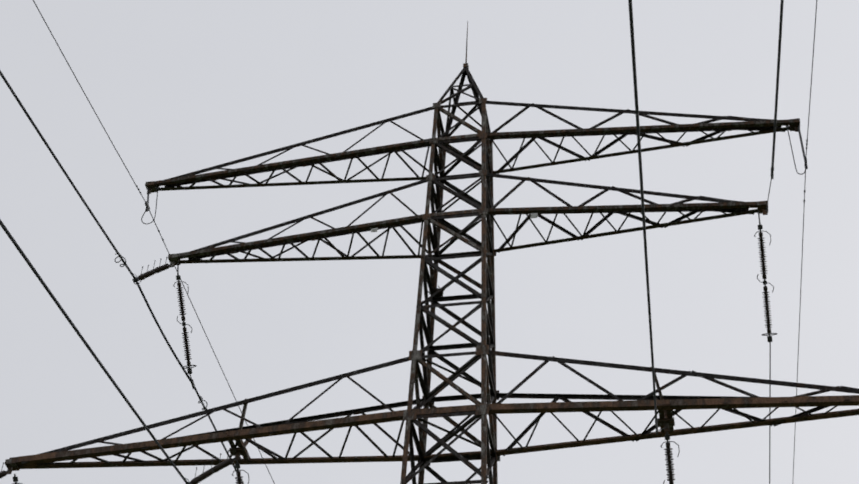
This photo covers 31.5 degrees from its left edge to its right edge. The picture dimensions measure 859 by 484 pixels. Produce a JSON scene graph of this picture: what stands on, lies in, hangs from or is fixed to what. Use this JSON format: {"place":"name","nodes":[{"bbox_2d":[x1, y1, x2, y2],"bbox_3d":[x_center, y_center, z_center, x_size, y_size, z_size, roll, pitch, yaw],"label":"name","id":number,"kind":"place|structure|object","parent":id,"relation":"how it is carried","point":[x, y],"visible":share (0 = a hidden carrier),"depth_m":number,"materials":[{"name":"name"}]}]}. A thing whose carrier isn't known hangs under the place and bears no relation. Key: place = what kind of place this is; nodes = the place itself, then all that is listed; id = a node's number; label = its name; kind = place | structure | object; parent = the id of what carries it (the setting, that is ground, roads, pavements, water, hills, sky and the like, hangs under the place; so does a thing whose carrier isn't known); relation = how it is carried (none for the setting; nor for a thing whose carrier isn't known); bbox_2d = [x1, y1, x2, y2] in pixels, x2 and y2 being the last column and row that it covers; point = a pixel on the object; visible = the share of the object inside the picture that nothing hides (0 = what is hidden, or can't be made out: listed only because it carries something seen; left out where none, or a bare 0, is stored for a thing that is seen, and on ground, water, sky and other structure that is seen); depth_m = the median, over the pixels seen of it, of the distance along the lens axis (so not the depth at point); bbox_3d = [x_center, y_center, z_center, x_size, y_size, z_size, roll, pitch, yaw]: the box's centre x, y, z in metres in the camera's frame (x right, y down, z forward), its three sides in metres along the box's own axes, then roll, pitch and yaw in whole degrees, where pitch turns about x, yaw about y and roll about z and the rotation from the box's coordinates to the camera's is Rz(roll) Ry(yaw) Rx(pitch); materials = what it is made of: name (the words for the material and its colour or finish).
{"place":"outdoors","nodes":[
{"label":"outdoors","id":0,"kind":"place"},
{"bbox_2d":[0,0,858,483],"label":"sky","id":1,"kind":"structure","parent":0,"point":[177,87],"materials":[{"name":"grey"}]},
{"label":"ground","id":2,"kind":"structure","parent":0,"visible":0},
{"bbox_2d":[0,0,858,483],"bbox_3d":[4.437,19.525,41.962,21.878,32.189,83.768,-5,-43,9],"label":"pylon","id":3,"kind":"object","parent":2,"relation":"on","point":[486,354],"visible":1,"depth_m":31.75,"materials":[{"name":"metal"}]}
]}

